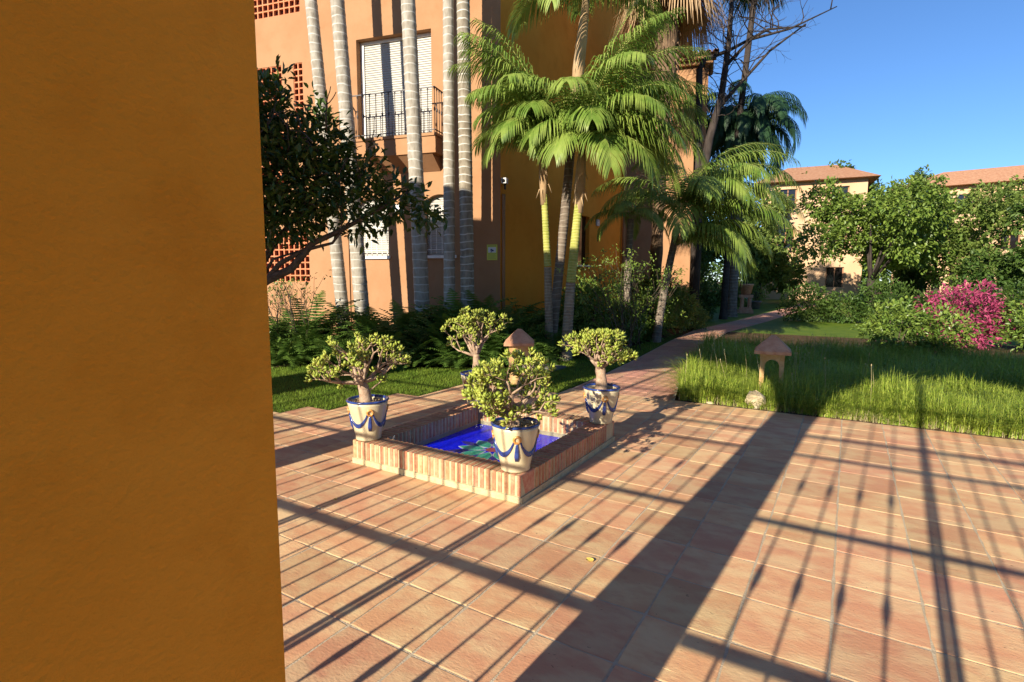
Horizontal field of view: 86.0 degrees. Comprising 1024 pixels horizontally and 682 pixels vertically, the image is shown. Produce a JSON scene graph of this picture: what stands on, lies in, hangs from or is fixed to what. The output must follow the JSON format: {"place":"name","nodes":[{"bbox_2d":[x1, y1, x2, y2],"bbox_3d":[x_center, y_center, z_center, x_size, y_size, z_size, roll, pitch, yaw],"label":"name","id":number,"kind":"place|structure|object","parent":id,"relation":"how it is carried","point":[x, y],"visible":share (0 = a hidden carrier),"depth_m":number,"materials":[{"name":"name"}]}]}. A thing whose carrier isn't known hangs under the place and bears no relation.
{"place":"outdoors","nodes":[
{"label":"outdoors","id":0,"kind":"place"},
{"bbox_2d":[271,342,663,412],"bbox_3d":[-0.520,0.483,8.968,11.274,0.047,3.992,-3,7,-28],"label":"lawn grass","id":1,"kind":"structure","parent":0,"point":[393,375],"depth_m":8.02,"materials":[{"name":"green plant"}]},
{"bbox_2d":[271,282,886,412],"bbox_3d":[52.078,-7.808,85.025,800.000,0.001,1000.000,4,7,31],"label":"ground","id":2,"kind":"structure","parent":0,"point":[467,366],"depth_m":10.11,"materials":[{"name":"plant"}]},
{"bbox_2d":[0,0,285,681],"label":"arcade","id":3,"kind":"object","parent":2,"relation":"on","point":[139,535],"visible":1,"depth_m":0.60},
{"bbox_2d":[269,322,308,366],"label":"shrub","id":4,"kind":"object","parent":2,"relation":"on","point":[279,339],"visible":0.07,"depth_m":9.88,"materials":[{"name":"green plant"}]},
{"bbox_2d":[270,336,313,365],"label":"fern","id":5,"kind":"object","parent":2,"relation":"on","point":[276,362],"visible":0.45,"depth_m":9.39,"materials":[{"name":"green plant"}]},
{"bbox_2d":[267,282,319,333],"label":"shrub","id":6,"kind":"object","parent":2,"relation":"on","point":[282,304],"visible":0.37,"depth_m":10.91,"materials":[{"name":"green plant"}]},
{"bbox_2d":[270,335,322,368],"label":"fern","id":7,"kind":"object","parent":2,"relation":"on","point":[296,356],"visible":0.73,"depth_m":9.51,"materials":[{"name":"green plant"}]},
{"bbox_2d":[270,330,325,363],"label":"fern","id":8,"kind":"object","parent":2,"relation":"on","point":[283,341],"visible":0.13,"depth_m":9.84,"materials":[{"name":"green plant"}]},
{"bbox_2d":[268,272,330,335],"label":"shrub","id":9,"kind":"object","parent":2,"relation":"on","point":[292,296],"visible":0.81,"depth_m":10.50,"materials":[{"name":"green plant"}]},
{"bbox_2d":[269,325,345,367],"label":"fern","id":10,"kind":"object","parent":2,"relation":"on","point":[303,338],"visible":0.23,"depth_m":9.98,"materials":[{"name":"green plant"}]},
{"bbox_2d":[269,297,348,360],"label":"fern","id":11,"kind":"object","parent":2,"relation":"on","point":[297,312],"visible":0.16,"depth_m":10.78,"materials":[{"name":"green plant"}]},
{"bbox_2d":[269,308,349,355],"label":"fern","id":12,"kind":"object","parent":2,"relation":"on","point":[313,325],"visible":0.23,"depth_m":10.57,"materials":[{"name":"green plant"}]},
{"bbox_2d":[275,325,356,359],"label":"fern","id":13,"kind":"object","parent":2,"relation":"on","point":[314,332],"visible":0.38,"depth_m":10.00,"materials":[{"name":"green plant"}]},
{"bbox_2d":[285,290,367,342],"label":"fern","id":14,"kind":"object","parent":2,"relation":"on","point":[323,333],"visible":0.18,"depth_m":11.34,"materials":[{"name":"green plant"}]},
{"bbox_2d":[302,333,352,364],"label":"fern","id":15,"kind":"object","parent":2,"relation":"on","point":[316,349],"visible":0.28,"depth_m":9.75,"materials":[{"name":"green plant"}]},
{"bbox_2d":[305,0,350,349],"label":"palm tree","id":16,"kind":"object","parent":2,"relation":"on","point":[319,86],"visible":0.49,"depth_m":11.44,"materials":[{"name":"grey plant"}]},
{"bbox_2d":[309,337,358,366],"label":"fern","id":17,"kind":"object","parent":2,"relation":"on","point":[334,358],"visible":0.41,"depth_m":9.62,"materials":[{"name":"green plant"}]},
{"bbox_2d":[330,0,369,314],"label":"palm tree","id":18,"kind":"object","parent":2,"relation":"on","point":[345,105],"visible":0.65,"depth_m":11.37,"materials":[{"name":"grey plant"}]},
{"bbox_2d":[257,54,449,285],"bbox_3d":[-3.179,-1.636,7.896,4.619,4.511,2.259,0,6,-3],"label":"citrus tree","id":19,"kind":"object","parent":2,"relation":"on","point":[322,167],"visible":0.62,"depth_m":7.43,"materials":[{"name":"green plant"}]},
{"bbox_2d":[316,299,406,343],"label":"fern","id":20,"kind":"object","parent":2,"relation":"on","point":[371,315],"visible":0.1,"depth_m":10.62,"materials":[{"name":"green plant"}]},
{"bbox_2d":[335,314,397,360],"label":"fern","id":21,"kind":"object","parent":2,"relation":"on","point":[366,327],"visible":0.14,"depth_m":10.22,"materials":[{"name":"green plant"}]},
{"bbox_2d":[333,317,401,367],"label":"fern","id":22,"kind":"object","parent":2,"relation":"on","point":[372,325],"visible":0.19,"depth_m":9.98,"materials":[{"name":"green plant"}]},
{"bbox_2d":[345,333,414,369],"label":"fern","id":23,"kind":"object","parent":2,"relation":"on","point":[374,363],"visible":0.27,"depth_m":9.44,"materials":[{"name":"green plant"}]},
{"bbox_2d":[331,306,433,367],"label":"fern","id":24,"kind":"object","parent":2,"relation":"on","point":[402,320],"visible":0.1,"depth_m":10.37,"materials":[{"name":"green plant"}]},
{"bbox_2d":[349,299,446,364],"bbox_3d":[-2.277,-0.178,10.814,2.330,1.254,1.958,-2,7,-18],"label":"fern","id":25,"kind":"object","parent":2,"relation":"on","point":[395,305],"visible":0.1,"depth_m":10.85,"materials":[{"name":"green plant"}]},
{"bbox_2d":[360,331,435,368],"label":"fern","id":26,"kind":"object","parent":2,"relation":"on","point":[397,337],"visible":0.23,"depth_m":9.41,"materials":[{"name":"green plant"}]},
{"bbox_2d":[371,323,434,367],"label":"fern","id":27,"kind":"object","parent":2,"relation":"on","point":[419,364],"visible":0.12,"depth_m":9.96,"materials":[{"name":"green plant"}]},
{"bbox_2d":[376,331,440,370],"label":"fern","id":28,"kind":"object","parent":2,"relation":"on","point":[412,353],"visible":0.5,"depth_m":9.34,"materials":[{"name":"green plant"}]},
{"bbox_2d":[401,0,429,318],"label":"palm tree","id":29,"kind":"object","parent":2,"relation":"on","point":[415,155],"visible":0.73,"depth_m":11.29,"materials":[{"name":"grey plant"}]},
{"bbox_2d":[371,310,466,359],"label":"fern","id":30,"kind":"object","parent":2,"relation":"on","point":[413,322],"visible":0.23,"depth_m":10.18,"materials":[{"name":"green plant"}]},
{"bbox_2d":[404,339,455,366],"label":"fern","id":31,"kind":"object","parent":2,"relation":"on","point":[427,359],"visible":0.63,"depth_m":9.44,"materials":[{"name":"green plant"}]},
{"bbox_2d":[382,320,492,368],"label":"fern","id":32,"kind":"object","parent":2,"relation":"on","point":[433,327],"visible":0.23,"depth_m":9.75,"materials":[{"name":"green plant"}]},
{"bbox_2d":[414,300,471,363],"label":"fern","id":33,"kind":"object","parent":2,"relation":"on","point":[456,302],"visible":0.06,"depth_m":10.44,"materials":[{"name":"green plant"}]},
{"bbox_2d":[443,0,454,312],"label":"palm tree","id":34,"kind":"object","parent":2,"relation":"on","point":[448,152],"visible":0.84,"depth_m":11.19,"materials":[{"name":"grey plant"}]},
{"bbox_2d":[401,313,498,368],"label":"fern","id":35,"kind":"object","parent":2,"relation":"on","point":[438,335],"visible":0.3,"depth_m":9.66,"materials":[{"name":"green plant"}]},
{"bbox_2d":[424,334,483,366],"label":"fern","id":36,"kind":"object","parent":2,"relation":"on","point":[447,360],"visible":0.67,"depth_m":9.41,"materials":[{"name":"green plant"}]},
{"bbox_2d":[425,290,483,337],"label":"fern","id":37,"kind":"object","parent":2,"relation":"on","point":[471,301],"visible":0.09,"depth_m":10.92,"materials":[{"name":"green plant"}]},
{"bbox_2d":[398,288,515,367],"bbox_3d":[-1.108,-0.251,10.632,2.806,1.511,2.358,-1,7,-12],"label":"fern","id":38,"kind":"object","parent":2,"relation":"on","point":[454,299],"visible":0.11,"depth_m":10.70,"materials":[{"name":"green plant"}]},
{"bbox_2d":[430,295,497,323],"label":"fern","id":39,"kind":"object","parent":2,"relation":"on","point":[488,302],"visible":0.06,"depth_m":10.65,"materials":[{"name":"green plant"}]},
{"bbox_2d":[456,0,474,309],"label":"palm tree","id":40,"kind":"object","parent":2,"relation":"on","point":[465,190],"visible":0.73,"depth_m":11.21,"materials":[{"name":"grey plant"}]},
{"bbox_2d":[444,332,508,368],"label":"fern","id":41,"kind":"object","parent":2,"relation":"on","point":[490,348],"visible":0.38,"depth_m":9.41,"materials":[{"name":"green plant"}]},
{"bbox_2d":[254,0,717,332],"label":"apartment building","id":42,"kind":"structure","parent":2,"relation":"on","point":[508,221],"depth_m":13.27,"materials":[{"name":"orange paint"}]},
{"bbox_2d":[361,198,390,258],"bbox_3d":[-3.402,-2.748,13.435,1.010,1.470,0.208,2,7,18],"label":"window","id":43,"kind":"structure","parent":42,"relation":"in","point":[381,250],"depth_m":13.50,"materials":[{"name":"white"}]},
{"bbox_2d":[425,194,456,257],"bbox_3d":[-1.680,-2.679,12.867,0.880,1.470,0.208,2,7,18],"label":"window","id":44,"kind":"structure","parent":42,"relation":"in","point":[435,242],"depth_m":12.97,"materials":[{"name":"white"}]},
{"bbox_2d":[487,244,496,259],"bbox_3d":[-0.451,-2.012,12.469,0.250,0.350,0.016,2,7,18],"label":"warning sign","id":45,"kind":"object","parent":42,"relation":"attached to","point":[491,252],"visible":1,"depth_m":12.46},
{"bbox_2d":[577,217,585,264],"bbox_3d":[2.086,-3.106,16.998,0.001,1.500,0.900,4,7,31],"label":"window","id":46,"kind":"structure","parent":42,"relation":"in","point":[581,251],"depth_m":17.18,"materials":[{"name":"brown glass"}]},
{"bbox_2d":[453,333,535,364],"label":"fern","id":47,"kind":"object","parent":2,"relation":"on","point":[497,352],"visible":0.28,"depth_m":9.42,"materials":[{"name":"green plant"}]},
{"bbox_2d":[448,306,557,359],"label":"fern","id":48,"kind":"object","parent":2,"relation":"on","point":[498,311],"visible":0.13,"depth_m":10.08,"materials":[{"name":"green plant"}]},
{"bbox_2d":[465,320,549,363],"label":"fern","id":49,"kind":"object","parent":2,"relation":"on","point":[498,339],"visible":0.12,"depth_m":9.62,"materials":[{"name":"green plant"}]},
{"bbox_2d":[504,329,533,384],"bbox_3d":[0.107,0.216,8.031,0.430,0.790,0.430,0,6,3],"label":"garden lantern","id":50,"kind":"object","parent":2,"relation":"on","point":[521,339],"visible":0.66,"depth_m":7.87,"materials":[{"name":"ceramic"}]},
{"bbox_2d":[447,18,623,359],"bbox_3d":[0.445,-2.745,10.432,3.220,6.242,3.132,4,7,31],"label":"palm tree","id":51,"kind":"object","parent":2,"relation":"on","point":[518,127],"visible":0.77,"depth_m":9.85,"materials":[{"name":"green plant"}]},
{"bbox_2d":[518,344,566,366],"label":"fern","id":52,"kind":"object","parent":2,"relation":"on","point":[544,354],"visible":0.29,"depth_m":9.75,"materials":[{"name":"green plant"}]},
{"bbox_2d":[529,331,571,363],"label":"fern","id":53,"kind":"object","parent":2,"relation":"on","point":[551,342],"visible":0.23,"depth_m":10.32,"materials":[{"name":"green plant"}]},
{"bbox_2d":[541,269,617,346],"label":"shrub","id":54,"kind":"object","parent":2,"relation":"on","point":[586,290],"visible":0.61,"depth_m":11.76,"materials":[{"name":"green plant"}]},
{"bbox_2d":[505,0,663,355],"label":"palm tree","id":55,"kind":"object","parent":2,"relation":"on","point":[579,65],"visible":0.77,"depth_m":10.75,"materials":[{"name":"green plant"}]},
{"bbox_2d":[500,0,717,360],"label":"palm tree","id":56,"kind":"object","parent":2,"relation":"on","point":[611,119],"visible":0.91,"depth_m":9.25,"materials":[{"name":"green plant"}]},
{"bbox_2d":[555,244,665,350],"bbox_3d":[1.996,-0.768,10.498,1.944,2.247,1.823,4,7,31],"label":"shrub","id":57,"kind":"object","parent":2,"relation":"on","point":[608,289],"visible":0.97,"depth_m":10.67,"materials":[{"name":"green plant"}]},
{"bbox_2d":[577,298,649,345],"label":"shrub","id":58,"kind":"object","parent":2,"relation":"on","point":[635,331],"visible":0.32,"depth_m":12.29,"materials":[{"name":"green plant"}]},
{"bbox_2d":[585,196,679,346],"bbox_3d":[2.705,-1.567,12.697,2.197,3.413,2.118,4,7,31],"label":"palm tree","id":59,"kind":"object","parent":2,"relation":"on","point":[619,209],"visible":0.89,"depth_m":12.58,"materials":[{"name":"green plant"}]},
{"bbox_2d":[593,257,687,349],"bbox_3d":[2.741,-0.815,11.855,1.872,2.045,2.113,4,7,31],"label":"shrub","id":60,"kind":"object","parent":2,"relation":"on","point":[639,301],"visible":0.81,"depth_m":11.65,"materials":[{"name":"green plant"}]},
{"bbox_2d":[605,264,700,335],"bbox_3d":[3.749,-1.174,15.512,2.780,2.102,2.707,4,7,31],"label":"shrub","id":61,"kind":"object","parent":2,"relation":"on","point":[672,314],"visible":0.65,"depth_m":15.16,"materials":[{"name":"green plant"}]},
{"bbox_2d":[606,0,733,311],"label":"fan palm","id":62,"kind":"object","parent":2,"relation":"on","point":[697,14],"visible":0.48,"depth_m":15.12,"materials":[{"name":"brown plant"}]},
{"bbox_2d":[679,299,711,330],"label":"shrub","id":63,"kind":"object","parent":2,"relation":"on","point":[699,317],"visible":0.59,"depth_m":16.47,"materials":[{"name":"green plant"}]},
{"bbox_2d":[591,142,806,341],"bbox_3d":[4.454,-2.322,13.537,4.869,4.779,4.868,4,7,31],"label":"palm tree","id":64,"kind":"object","parent":2,"relation":"on","point":[703,191],"visible":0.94,"depth_m":12.59,"materials":[{"name":"green plant"}]},
{"bbox_2d":[700,256,891,291],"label":"distant trees","id":65,"kind":"object","parent":2,"relation":"on","point":[864,277],"visible":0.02,"depth_m":82.04,"materials":[{"name":"green plant"}]},
{"bbox_2d":[273,384,1023,681],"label":"terrace","id":66,"kind":"structure","parent":0,"point":[717,543],"depth_m":2.98,"materials":[{"name":"tile"}]},
{"bbox_2d":[352,404,614,504],"bbox_3d":[-0.173,0.836,4.818,1.612,0.265,1.732,4,7,31],"label":"fountain","id":67,"kind":"object","parent":66,"relation":"on","point":[453,447],"visible":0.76,"depth_m":4.39,"materials":[{"name":"orange brick"}]},
{"bbox_2d":[346,394,388,441],"bbox_3d":[-1.185,0.636,4.527,0.346,0.336,0.346,-2,7,-20],"label":"flower pot","id":68,"kind":"object","parent":67,"relation":"on","point":[367,420],"visible":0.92,"depth_m":4.42,"materials":[{"name":"beige ceramic"}]},
{"bbox_2d":[305,331,411,401],"bbox_3d":[-1.243,0.216,4.500,0.817,0.604,0.638,-5,8,-39],"label":"jade plant","id":69,"kind":"object","parent":68,"relation":"in","point":[362,344],"visible":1,"depth_m":4.46,"materials":[{"name":"green plant"}]},
{"bbox_2d":[460,370,492,405],"bbox_3d":[-0.376,0.495,5.807,0.346,0.336,0.346,6,8,41],"label":"flower pot","id":70,"kind":"object","parent":67,"relation":"on","point":[464,374],"visible":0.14,"depth_m":5.73,"materials":[{"name":"beige ceramic"}]},
{"bbox_2d":[440,305,512,370],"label":"jade plant","id":71,"kind":"object","parent":70,"relation":"in","point":[472,321],"visible":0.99,"depth_m":5.69,"materials":[{"name":"green plant"}]},
{"bbox_2d":[491,416,540,472],"bbox_3d":[0.024,0.721,3.807,0.346,0.336,0.346,0,6,-4],"label":"flower pot","id":72,"kind":"object","parent":67,"relation":"on","point":[515,447],"visible":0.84,"depth_m":3.70,"materials":[{"name":"beige ceramic"}]},
{"bbox_2d":[461,347,560,429],"bbox_3d":[-0.024,0.305,3.804,0.679,0.590,0.735,0,6,-2],"label":"jade plant","id":73,"kind":"object","parent":72,"relation":"in","point":[492,401],"visible":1,"depth_m":3.68,"materials":[{"name":"green plant"}]},
{"bbox_2d":[583,383,620,424],"bbox_3d":[0.822,0.582,5.069,0.346,0.336,0.346,0,6,-4],"label":"flower pot","id":74,"kind":"object","parent":67,"relation":"on","point":[601,404],"visible":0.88,"depth_m":4.96,"materials":[{"name":"beige ceramic"}]},
{"bbox_2d":[556,327,638,389],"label":"jade plant","id":75,"kind":"object","parent":74,"relation":"in","point":[611,340],"visible":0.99,"depth_m":4.94,"materials":[{"name":"green plant"}]},
{"bbox_2d":[571,304,815,399],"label":"path","id":76,"kind":"structure","parent":0,"point":[628,378],"depth_m":9.71,"materials":[{"name":"tile"}]},
{"bbox_2d":[641,328,1023,440],"bbox_3d":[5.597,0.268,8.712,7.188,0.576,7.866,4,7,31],"label":"tall grass","id":77,"kind":"structure","parent":0,"point":[954,391],"depth_m":6.99,"materials":[{"name":"green plant"}]},
{"bbox_2d":[745,390,765,408],"bbox_3d":[2.894,0.719,6.526,0.225,0.279,0.167,4,7,31],"label":"stone","id":78,"kind":"object","parent":77,"relation":"on","point":[759,395],"visible":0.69,"depth_m":6.47,"materials":[{"name":"beige stone"}]},
{"bbox_2d":[754,335,790,390],"bbox_3d":[3.418,0.320,7.224,0.430,0.790,0.430,3,7,25],"label":"garden lantern","id":79,"kind":"object","parent":77,"relation":"on","point":[775,348],"visible":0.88,"depth_m":7.07,"materials":[{"name":"ceramic"}]},
{"bbox_2d":[672,393,1023,438],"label":"dry grass","id":80,"kind":"structure","parent":77,"relation":"on","point":[930,426],"depth_m":5.95,"materials":[{"name":"plant"}]},
{"bbox_2d":[850,292,989,353],"bbox_3d":[8.100,-0.178,11.045,2.229,1.590,1.430,1,6,9],"label":"shrub","id":81,"kind":"object","parent":77,"relation":"on","point":[927,320],"visible":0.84,"depth_m":10.82,"materials":[{"name":"green plant"}]},
{"bbox_2d":[913,279,1023,349],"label":"shrub","id":82,"kind":"object","parent":77,"relation":"on","point":[975,301],"visible":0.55,"depth_m":12.22,"materials":[{"name":"pink plant"}]},
{"bbox_2d":[989,294,1023,351],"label":"shrub","id":83,"kind":"object","parent":77,"relation":"on","point":[1016,332],"visible":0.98,"depth_m":11.59,"materials":[{"name":"green plant"}]},
{"bbox_2d":[645,294,1023,345],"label":"lawn","id":84,"kind":"structure","parent":0,"point":[796,327],"depth_m":18.09,"materials":[{"name":"green plant"}]},
{"bbox_2d":[681,212,720,320],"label":"shrub","id":85,"kind":"object","parent":84,"relation":"on","point":[707,299],"visible":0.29,"depth_m":19.83,"materials":[{"name":"green plant"}]},
{"bbox_2d":[628,0,836,327],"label":"bare tree","id":86,"kind":"object","parent":84,"relation":"on","point":[695,261],"visible":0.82,"depth_m":16.91,"materials":[{"name":"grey plant"}]},
{"bbox_2d":[700,281,770,306],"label":"shrub","id":87,"kind":"object","parent":84,"relation":"on","point":[713,289],"visible":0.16,"depth_m":31.38,"materials":[{"name":"green plant"}]},
{"bbox_2d":[737,295,753,313],"bbox_3d":[10.749,-1.704,25.270,0.600,0.840,0.600,2,7,14],"label":"pedestal","id":88,"kind":"object","parent":84,"relation":"on","point":[747,309],"visible":0.99,"depth_m":25.05,"materials":[{"name":"stone"}]},
{"bbox_2d":[690,0,807,260],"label":"bare tree","id":89,"kind":"object","parent":84,"relation":"on","point":[699,79],"visible":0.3,"depth_m":17.06,"materials":[{"name":"brown plant"}]},
{"bbox_2d":[701,179,797,265],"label":"tree","id":90,"kind":"object","parent":84,"relation":"on","point":[770,205],"visible":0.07,"depth_m":40.80,"materials":[{"name":"green plant"}]},
{"bbox_2d":[717,0,789,318],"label":"fan palm","id":91,"kind":"object","parent":84,"relation":"on","point":[723,314],"visible":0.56,"depth_m":20.82,"materials":[{"name":"brown plant"}]},
{"bbox_2d":[706,79,808,316],"bbox_3d":[9.209,-5.449,22.388,4.666,9.012,4.914,4,7,31],"label":"palm tree","id":92,"kind":"object","parent":84,"relation":"on","point":[757,121],"visible":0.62,"depth_m":20.73,"materials":[{"name":"green plant"}]},
{"bbox_2d":[709,214,809,300],"bbox_3d":[16.118,-5.400,36.145,6.251,5.832,6.074,4,7,31],"label":"tree","id":93,"kind":"object","parent":84,"relation":"on","point":[773,270],"visible":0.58,"depth_m":34.53,"materials":[{"name":"green plant"}]},
{"bbox_2d":[755,165,880,299],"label":"house","id":94,"kind":"structure","parent":84,"relation":"on","point":[836,275],"depth_m":42.08,"materials":[{"name":"beige paint"}]},
{"bbox_2d":[825,267,843,286],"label":"window","id":95,"kind":"structure","parent":94,"relation":"in","point":[834,275],"depth_m":42.00,"materials":[{"name":"black glass"}]},
{"bbox_2d":[776,159,886,266],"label":"tree","id":96,"kind":"object","parent":84,"relation":"on","point":[872,185],"visible":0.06,"depth_m":42.70,"materials":[{"name":"green plant"}]},
{"bbox_2d":[791,174,972,307],"bbox_3d":[19.603,-5.524,29.688,8.112,7.544,8.097,4,7,31],"label":"tree","id":97,"kind":"object","parent":84,"relation":"on","point":[920,222],"visible":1,"depth_m":29.67,"materials":[{"name":"green plant"}]},
{"bbox_2d":[776,273,1023,328],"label":"shrub","id":98,"kind":"object","parent":84,"relation":"on","point":[826,309],"visible":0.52,"depth_m":19.26,"materials":[{"name":"green plant"}]},
{"bbox_2d":[890,167,932,298],"bbox_3d":[27.510,-7.228,37.694,2.859,9.193,3.123,-1,7,-12],"label":"tree","id":99,"kind":"object","parent":84,"relation":"on","point":[912,275],"visible":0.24,"depth_m":37.29,"materials":[{"name":"green plant"}]},
{"bbox_2d":[853,164,1023,294],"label":"tree","id":100,"kind":"object","parent":84,"relation":"on","point":[982,211],"visible":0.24,"depth_m":31.11,"materials":[{"name":"green plant"}]},
{"bbox_2d":[890,165,1023,299],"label":"house","id":101,"kind":"structure","parent":84,"relation":"on","point":[964,179],"depth_m":44.77,"materials":[{"name":"beige paint"}]},
{"bbox_2d":[1000,230,1020,248],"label":"window","id":102,"kind":"structure","parent":101,"relation":"in","point":[1013,239],"depth_m":43.33,"materials":[{"name":"grey glass"}]},
{"bbox_2d":[952,200,1023,298],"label":"tree","id":103,"kind":"object","parent":84,"relation":"on","point":[1006,267],"visible":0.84,"depth_m":20.68,"materials":[{"name":"green plant"}]},
{"bbox_2d":[966,174,1023,286],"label":"tree","id":104,"kind":"object","parent":84,"relation":"on","point":[1006,233],"visible":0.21,"depth_m":33.45,"materials":[{"name":"green plant"}]},
{"bbox_2d":[687,0,1023,281],"label":"sky","id":105,"kind":"structure","parent":0,"point":[894,88],"materials":[{"name":"blue"}]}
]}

